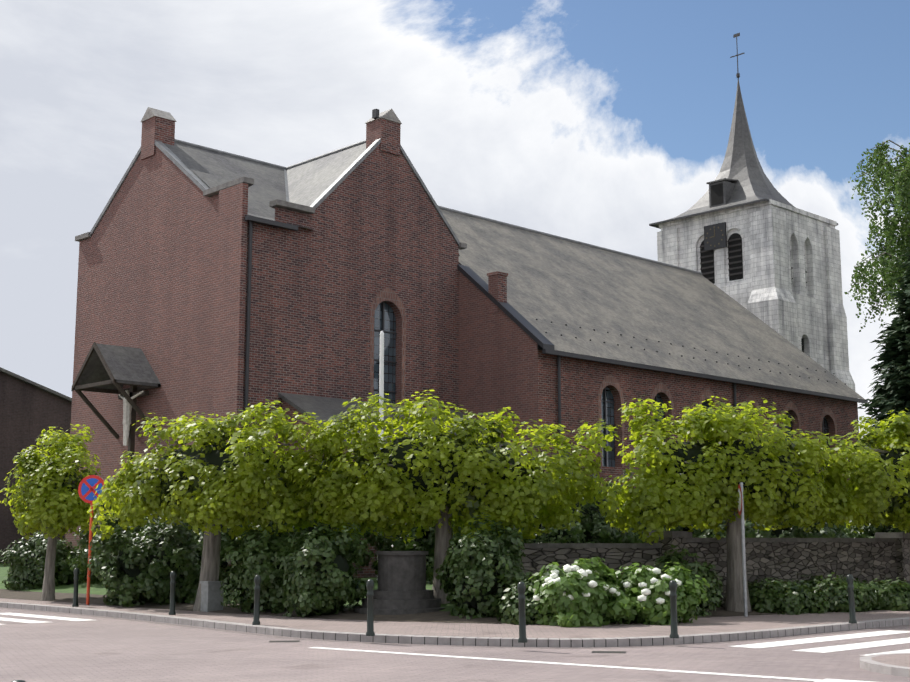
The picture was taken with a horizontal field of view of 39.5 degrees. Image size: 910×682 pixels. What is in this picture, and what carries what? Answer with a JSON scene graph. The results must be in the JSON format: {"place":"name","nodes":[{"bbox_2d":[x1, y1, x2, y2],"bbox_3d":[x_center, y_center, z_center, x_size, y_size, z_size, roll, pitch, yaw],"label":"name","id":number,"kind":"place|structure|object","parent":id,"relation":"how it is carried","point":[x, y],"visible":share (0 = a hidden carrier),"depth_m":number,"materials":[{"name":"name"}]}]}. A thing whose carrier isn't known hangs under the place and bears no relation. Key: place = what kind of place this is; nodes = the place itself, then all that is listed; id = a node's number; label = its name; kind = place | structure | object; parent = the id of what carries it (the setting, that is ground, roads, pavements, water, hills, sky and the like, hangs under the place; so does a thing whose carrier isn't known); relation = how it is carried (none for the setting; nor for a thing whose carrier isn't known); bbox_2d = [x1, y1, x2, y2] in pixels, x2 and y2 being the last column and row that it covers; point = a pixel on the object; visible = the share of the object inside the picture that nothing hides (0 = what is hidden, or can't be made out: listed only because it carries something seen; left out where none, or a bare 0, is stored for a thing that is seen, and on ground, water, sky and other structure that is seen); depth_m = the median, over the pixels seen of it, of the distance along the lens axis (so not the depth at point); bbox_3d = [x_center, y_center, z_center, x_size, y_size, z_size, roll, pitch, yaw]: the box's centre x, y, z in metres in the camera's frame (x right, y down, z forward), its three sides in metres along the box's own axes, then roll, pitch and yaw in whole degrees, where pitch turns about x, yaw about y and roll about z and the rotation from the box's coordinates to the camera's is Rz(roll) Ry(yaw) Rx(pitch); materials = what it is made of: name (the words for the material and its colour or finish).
{"place":"outdoors","nodes":[
{"label":"outdoors","id":0,"kind":"place"},
{"bbox_2d":[65,107,466,576],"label":"church chancel transept","id":1,"kind":"structure","parent":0,"point":[220,283],"depth_m":41.86,"materials":[{"name":"brown brick"}]},
{"bbox_2d":[71,342,160,459],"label":"wooden canopy","id":2,"kind":"object","parent":1,"relation":"attached to","point":[112,369],"visible":0.96,"depth_m":41.42,"materials":[{"name":"grey wood"}]},
{"bbox_2d":[0,563,781,622],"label":"churchyard lawn","id":3,"kind":"structure","parent":0,"point":[64,593],"depth_m":27.68,"materials":[{"name":"green plant"}]},
{"bbox_2d":[0,531,94,590],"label":"shrub","id":4,"kind":"object","parent":3,"relation":"on","point":[26,568],"visible":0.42,"depth_m":37.20,"materials":[{"name":"green plant"}]},
{"bbox_2d":[67,496,159,583],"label":"shrub","id":5,"kind":"object","parent":3,"relation":"on","point":[83,557],"visible":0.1,"depth_m":36.51,"materials":[{"name":"green plant"}]},
{"bbox_2d":[85,516,220,610],"bbox_3d":[-7.270,5.393,30.776,3.286,2.644,3.291,9,-13,-44],"label":"shrub","id":6,"kind":"object","parent":3,"relation":"on","point":[138,569],"visible":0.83,"depth_m":29.93,"materials":[{"name":"green plant"}]},
{"bbox_2d":[123,512,249,576],"bbox_3d":[-6.945,5.146,34.493,3.727,3.835,3.468,9,-13,-44],"label":"shrub","id":7,"kind":"object","parent":3,"relation":"on","point":[225,537],"visible":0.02,"depth_m":33.91,"materials":[{"name":"green plant"}]},
{"bbox_2d":[192,531,227,581],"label":"shrub","id":8,"kind":"object","parent":3,"relation":"on","point":[220,570],"visible":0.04,"depth_m":32.98,"materials":[{"name":"green plant"}]},
{"bbox_2d":[200,581,223,611],"bbox_3d":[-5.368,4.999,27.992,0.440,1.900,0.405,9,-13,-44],"label":"utility cabinet","id":9,"kind":"object","parent":3,"relation":"on","point":[211,596],"visible":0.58,"depth_m":27.74,"materials":[{"name":"grey metal"}]},
{"bbox_2d":[220,525,296,615],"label":"shrub","id":10,"kind":"object","parent":3,"relation":"on","point":[255,557],"visible":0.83,"depth_m":26.70,"materials":[{"name":"green plant"}]},
{"bbox_2d":[235,453,378,582],"bbox_3d":[-3.766,4.780,32.488,3.875,3.811,4.118,9,-13,-44],"label":"shrub","id":11,"kind":"object","parent":3,"relation":"on","point":[363,561],"depth_m":31.56,"materials":[{"name":"green plant"}]},
{"bbox_2d":[275,523,371,618],"bbox_3d":[-2.711,4.834,26.018,1.959,2.208,2.076,1,-9,-7],"label":"shrub","id":12,"kind":"object","parent":3,"relation":"on","point":[316,574],"visible":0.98,"depth_m":25.48,"materials":[{"name":"green plant"}]},
{"bbox_2d":[377,331,383,579],"bbox_3d":[-2.034,3.196,34.761,0.152,7.038,0.160,9,-13,-44],"label":"flagpole","id":13,"kind":"object","parent":3,"relation":"on","point":[381,378],"visible":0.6,"depth_m":35.07,"materials":[{"name":"white metal"}]},
{"bbox_2d":[354,551,444,614],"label":"stone well","id":14,"kind":"structure","parent":3,"relation":"on","point":[401,589],"depth_m":25.84,"materials":[{"name":"grey stone"}]},
{"bbox_2d":[364,511,530,583],"bbox_3d":[-0.354,4.721,32.772,4.780,4.482,4.053,9,-13,-44],"label":"shrub","id":15,"kind":"object","parent":3,"relation":"on","point":[426,542],"visible":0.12,"depth_m":31.52,"materials":[{"name":"green plant"}]},
{"bbox_2d":[435,513,533,623],"bbox_3d":[0.623,4.630,25.038,1.930,2.467,2.302,9,-13,-44],"label":"shrub","id":16,"kind":"object","parent":3,"relation":"on","point":[480,573],"visible":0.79,"depth_m":24.59,"materials":[{"name":"green plant"}]},
{"bbox_2d":[494,578,541,624],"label":"shrub","id":17,"kind":"object","parent":3,"relation":"on","point":[509,612],"visible":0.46,"depth_m":23.47,"materials":[{"name":"green plant"}]},
{"bbox_2d":[526,557,630,626],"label":"hydrangea","id":18,"kind":"object","parent":3,"relation":"on","point":[580,592],"visible":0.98,"depth_m":23.00,"materials":[{"name":"green plant"}]},
{"bbox_2d":[521,450,646,542],"bbox_3d":[2.972,4.931,34.051,4.202,4.007,4.051,9,-13,-44],"label":"shrub","id":19,"kind":"object","parent":3,"relation":"on","point":[592,526],"visible":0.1,"depth_m":32.98,"materials":[{"name":"green plant"}]},
{"bbox_2d":[438,206,867,533],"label":"church nave","id":20,"kind":"structure","parent":3,"relation":"on","point":[569,334],"depth_m":48.15,"materials":[{"name":"grey tile"}]},
{"bbox_2d":[610,562,709,624],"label":"hydrangea","id":21,"kind":"object","parent":3,"relation":"on","point":[646,591],"visible":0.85,"depth_m":23.52,"materials":[{"name":"green plant"}]},
{"bbox_2d":[621,506,714,542],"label":"shrub","id":22,"kind":"object","parent":3,"relation":"on","point":[695,531],"visible":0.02,"depth_m":34.50,"materials":[{"name":"green plant"}]},
{"bbox_2d":[653,544,722,618],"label":"shrub","id":23,"kind":"object","parent":3,"relation":"on","point":[714,591],"visible":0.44,"depth_m":25.90,"materials":[{"name":"green plant"}]},
{"bbox_2d":[519,531,909,606],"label":"stone wall","id":24,"kind":"structure","parent":3,"relation":"on","point":[883,555],"depth_m":28.62,"materials":[{"name":"grey stone"}]},
{"bbox_2d":[691,510,849,537],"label":"yard shrub","id":25,"kind":"object","parent":3,"relation":"on","point":[793,531],"visible":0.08,"depth_m":31.21,"materials":[{"name":"green plant"}]},
{"bbox_2d":[748,577,829,614],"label":"shrub","id":26,"kind":"object","parent":3,"relation":"on","point":[789,597],"visible":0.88,"depth_m":27.02,"materials":[{"name":"green plant"}]},
{"bbox_2d":[800,572,878,611],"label":"shrub","id":27,"kind":"object","parent":3,"relation":"on","point":[837,597],"visible":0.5,"depth_m":27.75,"materials":[{"name":"green plant"}]},
{"bbox_2d":[829,522,851,533],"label":"shrub","id":28,"kind":"object","parent":3,"relation":"on","point":[842,527],"depth_m":36.94,"materials":[{"name":"green plant"}]},
{"bbox_2d":[844,519,904,537],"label":"yard shrub","id":29,"kind":"object","parent":3,"relation":"on","point":[869,531],"visible":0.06,"depth_m":34.58,"materials":[{"name":"green plant"}]},
{"bbox_2d":[844,140,909,331],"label":"birch","id":30,"kind":"object","parent":3,"relation":"on","point":[901,180],"depth_m":58.91,"materials":[{"name":"green plant"}]},
{"bbox_2d":[855,576,909,610],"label":"shrub","id":31,"kind":"object","parent":3,"relation":"on","point":[893,596],"visible":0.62,"depth_m":28.34,"materials":[{"name":"green plant"}]},
{"bbox_2d":[278,392,533,577],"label":"church sacristy","id":32,"kind":"structure","parent":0,"point":[325,408],"depth_m":38.58,"materials":[{"name":"grey"}]},
{"bbox_2d":[0,598,909,681],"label":"road","id":33,"kind":"structure","parent":0,"point":[96,649],"depth_m":17.70,"materials":[{"name":"grey asphalt"}]},
{"bbox_2d":[0,367,71,563],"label":"house","id":34,"kind":"structure","parent":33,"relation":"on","point":[30,410],"depth_m":62.21,"materials":[{"name":"brick"}]},
{"bbox_2d":[0,424,101,601],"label":"lime tree","id":35,"kind":"object","parent":33,"relation":"on","point":[67,511],"depth_m":32.76,"materials":[{"name":"green plant"}]},
{"bbox_2d":[23,459,95,513],"bbox_3d":[-10.473,3.878,33.445,1.559,1.616,2.287,9,-13,-44],"label":"lime tree","id":36,"kind":"object","parent":35,"relation":"attached to","point":[74,485],"visible":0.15,"depth_m":32.82,"materials":[{"name":"green plant"}]},
{"bbox_2d":[87,399,355,612],"bbox_3d":[-5.427,3.743,28.450,3.224,4.673,7.312,9,-13,-44],"label":"lime tree","id":37,"kind":"object","parent":33,"relation":"on","point":[238,477],"depth_m":27.56,"materials":[{"name":"green plant"}]},
{"bbox_2d":[136,420,297,523],"bbox_3d":[-5.356,2.973,28.555,4.534,2.317,2.020,-5,-10,26],"label":"lime tree","id":38,"kind":"object","parent":37,"relation":"attached to","point":[193,486],"visible":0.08,"depth_m":28.19,"materials":[{"name":"green plant"}]},
{"bbox_2d":[275,389,606,603],"bbox_3d":[-0.420,3.430,26.916,5.012,4.809,6.061,9,-13,-44],"label":"lime tree","id":39,"kind":"object","parent":33,"relation":"on","point":[418,462],"depth_m":26.25,"materials":[{"name":"green plant"}]},
{"bbox_2d":[319,421,543,517],"bbox_3d":[-0.487,2.750,27.122,4.742,2.110,2.177,-2,-9,10],"label":"foliage","id":40,"kind":"object","parent":39,"relation":"attached to","point":[358,460],"visible":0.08,"depth_m":26.47,"materials":[{"name":"green plant"}]},
{"bbox_2d":[269,640,625,652],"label":"road manholes","id":41,"kind":"object","parent":33,"relation":"on","point":[591,652],"visible":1,"depth_m":18.94,"materials":[{"name":"metal"}]},
{"bbox_2d":[0,601,909,646],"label":"kerb","id":42,"kind":"structure","parent":33,"relation":"on","point":[507,642],"depth_m":21.44,"materials":[{"name":"concrete"}]},
{"bbox_2d":[7,603,902,646],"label":"kerb joints","id":43,"kind":"object","parent":42,"relation":"on","point":[513,638],"visible":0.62,"depth_m":20.85,"materials":[{"name":"concrete"}]},
{"bbox_2d":[0,613,909,681],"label":"road markings","id":44,"kind":"object","parent":33,"relation":"on","point":[841,647],"visible":0.91,"depth_m":19.87,"materials":[{"name":"paint"}]},
{"bbox_2d":[0,607,909,647],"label":"gutter","id":45,"kind":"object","parent":33,"relation":"on","point":[461,645],"depth_m":21.77,"materials":[{"name":"grey concrete"}]},
{"bbox_2d":[577,395,859,616],"bbox_3d":[5.697,3.513,27.243,5.902,4.748,4.076,9,-13,-44],"label":"lime tree","id":46,"kind":"object","parent":33,"relation":"on","point":[654,482],"depth_m":26.77,"materials":[{"name":"green plant"}]},
{"bbox_2d":[633,424,824,517],"bbox_3d":[5.968,2.845,27.485,4.631,2.267,1.854,3,-9,-16],"label":"lime tree","id":47,"kind":"object","parent":46,"relation":"attached to","point":[752,485],"visible":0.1,"depth_m":27.13,"materials":[{"name":"green plant"}]},
{"bbox_2d":[820,408,909,532],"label":"lime tree","id":48,"kind":"object","parent":33,"relation":"on","point":[872,504],"depth_m":28.16,"materials":[{"name":"green plant"}]},
{"bbox_2d":[853,433,909,514],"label":"lime tree","id":49,"kind":"object","parent":48,"relation":"attached to","point":[894,501],"visible":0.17,"depth_m":28.75,"materials":[{"name":"green plant"}]},
{"bbox_2d":[860,653,909,677],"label":"traffic island","id":50,"kind":"structure","parent":33,"relation":"on","point":[895,664],"depth_m":16.14,"materials":[{"name":"concrete"}]},
{"bbox_2d":[0,598,909,637],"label":"pavement","id":51,"kind":"structure","parent":0,"point":[718,624],"depth_m":23.33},
{"bbox_2d":[72,568,78,606],"bbox_3d":[-8.940,5.808,29.892,0.150,0.900,0.150,7,-10,-44],"label":"bollard","id":52,"kind":"object","parent":51,"relation":"on","point":[75,593],"visible":1,"depth_m":29.85,"materials":[{"name":"grey metal"}]},
{"bbox_2d":[78,475,105,604],"bbox_3d":[-8.894,4.842,30.914,0.700,3.130,0.095,0,-9,2],"label":"no stopping sign","id":53,"kind":"object","parent":51,"relation":"on","point":[87,486],"visible":0.71,"depth_m":31.05,"materials":[{"name":"red metal"}]},
{"bbox_2d":[169,571,175,614],"bbox_3d":[-5.910,5.274,26.537,0.150,0.900,0.150,9,-14,-44],"label":"bollard","id":54,"kind":"object","parent":51,"relation":"on","point":[172,592],"visible":1,"depth_m":26.50,"materials":[{"name":"grey metal"}]},
{"bbox_2d":[252,575,260,624],"bbox_3d":[-3.641,4.761,23.314,0.150,0.900,0.150,8,-11,-44],"label":"bollard","id":55,"kind":"object","parent":51,"relation":"on","point":[257,587],"visible":1,"depth_m":23.28,"materials":[{"name":"grey metal"}]},
{"bbox_2d":[366,579,374,635],"bbox_3d":[-1.376,4.326,20.583,0.150,0.900,0.150,8,-12,-44],"label":"bollard","id":56,"kind":"object","parent":51,"relation":"on","point":[370,614],"visible":1,"depth_m":20.54,"materials":[{"name":"grey metal"}]},
{"bbox_2d":[517,582,527,642],"bbox_3d":[1.017,4.110,19.225,0.150,0.900,0.150,7,-12,-44],"label":"bollard","id":57,"kind":"object","parent":51,"relation":"on","point":[521,587],"visible":1,"depth_m":19.18,"materials":[{"name":"grey metal"}]},
{"bbox_2d":[669,580,678,637],"bbox_3d":[3.464,4.246,20.077,0.150,0.900,0.150,10,-14,-43],"label":"bollard","id":58,"kind":"object","parent":51,"relation":"on","point":[673,605],"visible":1,"depth_m":20.04,"materials":[{"name":"grey metal"}]},
{"bbox_2d":[737,482,747,616],"bbox_3d":[5.919,4.272,26.032,0.089,2.720,0.640,0,-9,3],"label":"round sign","id":59,"kind":"object","parent":51,"relation":"on","point":[740,508],"visible":0.81,"depth_m":25.99,"materials":[{"name":"grey metal"}]},
{"bbox_2d":[846,574,856,622],"bbox_3d":[7.446,4.840,23.811,0.150,0.900,0.150,9,-14,-44],"label":"bollard","id":60,"kind":"object","parent":51,"relation":"on","point":[850,586],"visible":1,"depth_m":23.77,"materials":[{"name":"grey metal"}]},
{"bbox_2d":[0,0,909,434],"label":"sky","id":61,"kind":"structure","parent":0,"point":[593,122],"materials":[{"name":"white"}]},
{"bbox_2d":[649,33,854,390],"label":"church tower","id":62,"kind":"structure","parent":0,"point":[744,232],"depth_m":66.18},
{"bbox_2d":[857,247,909,451],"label":"conifer","id":63,"kind":"object","parent":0,"point":[891,393],"depth_m":49.88,"materials":[{"name":"green plant"}]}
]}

